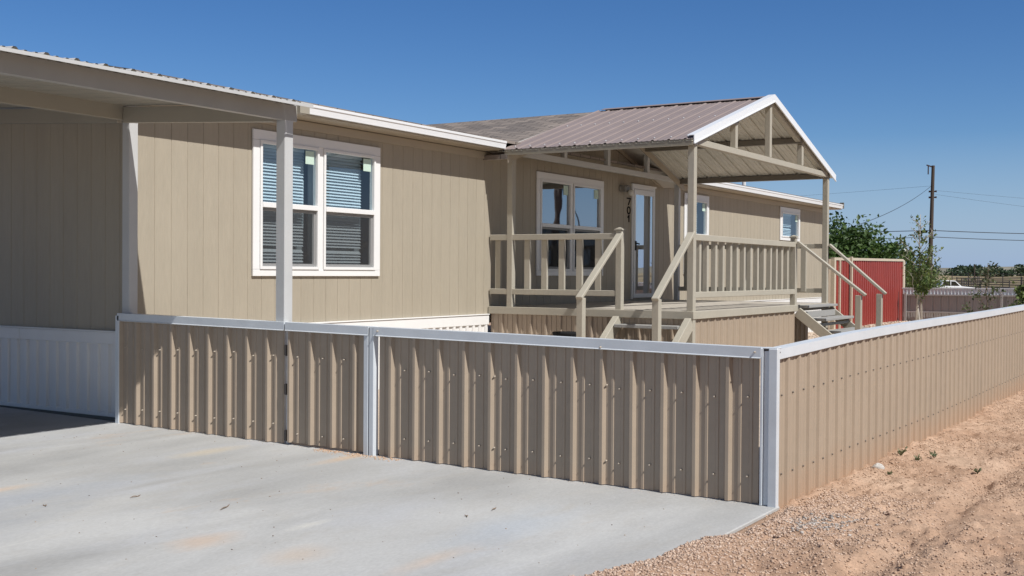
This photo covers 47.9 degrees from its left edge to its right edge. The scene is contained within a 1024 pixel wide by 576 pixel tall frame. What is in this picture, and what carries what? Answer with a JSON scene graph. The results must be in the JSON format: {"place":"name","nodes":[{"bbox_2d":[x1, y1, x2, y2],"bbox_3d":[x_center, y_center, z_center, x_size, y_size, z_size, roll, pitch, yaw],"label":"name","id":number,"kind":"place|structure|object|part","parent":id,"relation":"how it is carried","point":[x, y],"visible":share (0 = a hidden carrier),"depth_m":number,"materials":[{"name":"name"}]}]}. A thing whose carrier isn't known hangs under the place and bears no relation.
{"place":"outdoors","nodes":[
{"label":"outdoors","id":0,"kind":"place"},
{"bbox_2d":[0,407,779,575],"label":"driveway","id":1,"kind":"structure","parent":0,"point":[381,517],"depth_m":6.93,"materials":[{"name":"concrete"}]},
{"bbox_2d":[0,46,312,443],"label":"carport","id":2,"kind":"object","parent":1,"relation":"on","point":[52,89],"visible":0.94,"depth_m":9.52,"materials":[{"name":"grey metal"}]},
{"bbox_2d":[115,313,284,442],"bbox_3d":[-2.730,0.755,10.029,2.067,1.025,0.096,1,1,32],"label":"metal fence","id":3,"kind":"object","parent":1,"relation":"on","point":[218,376],"visible":0.98,"depth_m":9.99,"materials":[{"name":"beige metal"}]},
{"bbox_2d":[313,448,401,461],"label":"soil crumbs","id":4,"kind":"object","parent":1,"relation":"on","point":[383,458],"visible":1,"depth_m":8.99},
{"bbox_2d":[124,424,753,505],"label":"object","id":5,"kind":"object","parent":1,"relation":"on","point":[456,466],"visible":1,"depth_m":8.48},
{"bbox_2d":[369,326,780,507],"bbox_3d":[0.293,0.848,8.148,3.275,1.054,0.110,1,1,32],"label":"metal fence","id":6,"kind":"object","parent":1,"relation":"on","point":[675,417],"visible":0.98,"depth_m":8.01,"materials":[{"name":"beige metal"}]},
{"bbox_2d":[284,322,369,454],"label":"fence gate","id":7,"kind":"structure","parent":6,"relation":"attached to","point":[326,389],"depth_m":9.24,"materials":[{"name":"beige metal"}]},
{"bbox_2d":[0,0,1023,267],"label":"sky","id":8,"kind":"structure","parent":0,"point":[885,91],"materials":[{"name":"blue"}]},
{"bbox_2d":[552,331,575,336],"bbox_3d":[0.684,0.904,14.495,0.360,0.711,0.360,1,1,32],"label":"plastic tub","id":9,"kind":"object","parent":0,"point":[566,333],"visible":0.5,"depth_m":14.35,"materials":[{"name":"black plastic"}]},
{"bbox_2d":[292,322,1016,499],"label":"yard gravel","id":10,"kind":"structure","parent":0,"point":[759,421],"depth_m":9.94,"materials":[{"name":"beige gravel"}]},
{"bbox_2d":[0,66,843,420],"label":"mobile home","id":11,"kind":"object","parent":10,"relation":"on","point":[398,222],"visible":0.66,"depth_m":12.84,"materials":[{"name":"beige paint"}]},
{"bbox_2d":[252,128,380,275],"bbox_3d":[-2.220,-0.899,12.900,0.256,1.530,2.110,1,1,32],"label":"window","id":12,"kind":"structure","parent":11,"relation":"in","point":[333,210],"depth_m":12.88,"materials":[{"name":"white plastic"}]},
{"bbox_2d":[535,171,603,275],"bbox_3d":[0.908,-0.954,17.780,0.081,1.530,2.120,1,1,32],"label":"window","id":13,"kind":"structure","parent":11,"relation":"in","point":[565,204],"depth_m":17.70,"materials":[{"name":"white plastic"}]},
{"bbox_2d":[630,183,656,298],"bbox_3d":[2.301,-0.797,19.953,0.090,1.965,0.960,1,1,32],"label":"door","id":14,"kind":"structure","parent":11,"relation":"in","point":[643,198],"depth_m":19.92,"materials":[{"name":"white glass"}]},
{"bbox_2d":[683,193,708,273],"bbox_3d":[3.478,-1.020,21.998,0.156,1.520,1.190,1,1,32],"label":"window","id":15,"kind":"structure","parent":11,"relation":"in","point":[700,198],"depth_m":22.17,"materials":[{"name":"white plastic"}]},
{"bbox_2d":[779,207,799,240],"bbox_3d":[6.354,-1.472,26.729,0.250,0.757,1.410,1,1,32],"label":"window","id":16,"kind":"structure","parent":11,"relation":"in","point":[785,212],"depth_m":26.76,"materials":[{"name":"white plastic"}]},
{"bbox_2d":[488,94,886,369],"bbox_3d":[2.695,-0.744,16.689,4.184,4.100,7.124,1,1,32],"label":"porch","id":17,"kind":"object","parent":10,"relation":"on","point":[692,145],"visible":0.87,"depth_m":15.85,"materials":[{"name":"beige wood"}]},
{"bbox_2d":[830,257,904,328],"bbox_3d":[10.299,0.133,32.965,0.170,2.015,7.680,1,1,32],"label":"privacy fence","id":18,"kind":"object","parent":10,"relation":"on","point":[887,276],"visible":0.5,"depth_m":32.70,"materials":[{"name":"red metal"}]},
{"bbox_2d":[896,214,946,319],"bbox_3d":[9.547,-0.282,27.006,1.039,2.902,1.065,0,1,-32],"label":"young tree","id":19,"kind":"object","parent":10,"relation":"on","point":[920,286],"visible":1,"depth_m":26.93,"materials":[{"name":"green plant"}]},
{"bbox_2d":[902,288,1020,320],"bbox_3d":[16.284,0.603,32.876,10.050,1.260,0.148,1,1,32],"label":"metal fence","id":20,"kind":"object","parent":10,"relation":"on","point":[939,302],"visible":0.47,"depth_m":34.82,"materials":[{"name":"white metal"}]},
{"bbox_2d":[962,261,1005,312],"bbox_3d":[10.728,0.265,26.023,1.064,1.750,0.995,1,1,32],"label":"sapling","id":21,"kind":"object","parent":10,"relation":"on","point":[986,284],"visible":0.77,"depth_m":26.00,"materials":[{"name":"green plant"}]},
{"bbox_2d":[1007,276,1023,306],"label":"sapling","id":22,"kind":"object","parent":10,"relation":"on","point":[1018,289],"visible":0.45,"depth_m":24.91,"materials":[{"name":"green plant"}]},
{"bbox_2d":[350,275,1023,575],"bbox_3d":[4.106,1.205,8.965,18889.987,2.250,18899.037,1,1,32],"label":"ground","id":23,"kind":"structure","parent":0,"point":[981,510],"depth_m":7.21,"materials":[{"name":"soil"}]},
{"bbox_2d":[570,488,989,575],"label":"pea gravel","id":24,"kind":"structure","parent":23,"relation":"on","point":[627,567],"depth_m":6.30,"materials":[{"name":"brown gravel"}]},
{"bbox_2d":[828,259,830,329],"bbox_3d":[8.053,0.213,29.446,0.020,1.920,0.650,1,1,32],"label":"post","id":25,"kind":"object","parent":23,"relation":"on","point":[829,285],"visible":0.21,"depth_m":29.58,"materials":[{"name":"beige metal"}]},
{"bbox_2d":[786,510,878,538],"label":"grey gravel","id":26,"kind":"structure","parent":23,"relation":"on","point":[811,522],"depth_m":6.80,"materials":[{"name":"grey gravel"}]},
{"bbox_2d":[829,211,917,287],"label":"broadleaf tree","id":27,"kind":"object","parent":23,"relation":"on","point":[854,241],"visible":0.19,"depth_m":49.02,"materials":[{"name":"green plant"}]},
{"bbox_2d":[871,463,884,468],"bbox_3d":[2.881,1.422,9.091,0.093,0.088,0.088,0,1,-12],"label":"concrete lump","id":28,"kind":"object","parent":23,"relation":"on","point":[878,465],"visible":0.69,"depth_m":9.06,"materials":[{"name":"white concrete"}]},
{"bbox_2d":[764,304,1023,507],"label":"metal fence","id":29,"kind":"object","parent":23,"relation":"on","point":[854,413],"visible":0.91,"depth_m":9.67,"materials":[{"name":"beige metal"}]},
{"bbox_2d":[897,447,906,455],"bbox_3d":[3.305,1.381,9.753,0.097,0.092,0.090,1,1,32],"label":"weed","id":30,"kind":"object","parent":23,"relation":"on","point":[901,452],"visible":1,"depth_m":9.74,"materials":[{"name":"green plant"}]},
{"bbox_2d":[905,261,944,287],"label":"shrub","id":31,"kind":"object","parent":23,"relation":"on","point":[907,278],"visible":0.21,"depth_m":45.74,"materials":[{"name":"green plant"}]},
{"bbox_2d":[926,165,936,279],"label":"utility pole","id":32,"kind":"object","parent":23,"relation":"on","point":[931,197],"visible":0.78,"depth_m":97.88,"materials":[{"name":"brown wood"}]},
{"bbox_2d":[856,186,930,225],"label":"power line","id":33,"kind":"object","parent":32,"relation":"attached to","point":[895,209],"visible":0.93,"depth_m":77.12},
{"bbox_2d":[934,230,1023,233],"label":"power line","id":34,"kind":"object","parent":32,"relation":"attached to","point":[980,232],"visible":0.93,"depth_m":101.01,"materials":[{"name":"black metal"}]},
{"bbox_2d":[939,237,1023,240],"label":"power line","id":35,"kind":"object","parent":32,"relation":"attached to","point":[983,239],"visible":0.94,"depth_m":101.16,"materials":[{"name":"black metal"}]},
{"bbox_2d":[912,265,950,287],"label":"shrub","id":36,"kind":"object","parent":23,"relation":"on","point":[941,279],"visible":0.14,"depth_m":59.77,"materials":[{"name":"plant"}]},
{"bbox_2d":[940,280,972,287],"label":"pickup truck","id":37,"kind":"object","parent":23,"relation":"on","point":[954,284],"visible":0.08,"depth_m":117.19,"materials":[{"name":"white paint"}]},
{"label":"window","id":38,"kind":"part","parent":37,"relation":"part of","materials":[{"name":"black glass"}]},
{"bbox_2d":[915,263,1023,275],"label":"distant treeline","id":39,"kind":"object","parent":23,"relation":"on","point":[968,269],"visible":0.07,"depth_m":388.11,"materials":[{"name":"green plant"}]},
{"bbox_2d":[961,276,979,287],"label":"pipe corral","id":40,"kind":"object","parent":23,"relation":"on","point":[968,282],"visible":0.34,"depth_m":134.99,"materials":[{"name":"brown metal"}]},
{"bbox_2d":[953,280,1009,287],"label":"pipe corral","id":41,"kind":"object","parent":23,"relation":"on","point":[986,281],"visible":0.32,"depth_m":122.79,"materials":[{"name":"metal"}]},
{"bbox_2d":[952,272,1023,287],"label":"pipe corral","id":42,"kind":"object","parent":23,"relation":"on","point":[990,279],"visible":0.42,"depth_m":157.36,"materials":[{"name":"metal"}]},
{"bbox_2d":[956,277,1022,286],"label":"pipe corral","id":43,"kind":"object","parent":23,"relation":"on","point":[1021,280],"visible":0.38,"depth_m":137.44,"materials":[{"name":"brown metal"}]},
{"bbox_2d":[808,321,1016,363],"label":"yard stones","id":44,"kind":"object","parent":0,"point":[816,335],"visible":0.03,"depth_m":31.57,"materials":[{"name":"beige stone"}]},
{"bbox_2d":[939,267,1018,275],"bbox_3d":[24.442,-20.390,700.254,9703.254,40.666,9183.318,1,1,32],"label":"hills","id":45,"kind":"structure","parent":0,"point":[944,269],"depth_m":2606.52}
]}

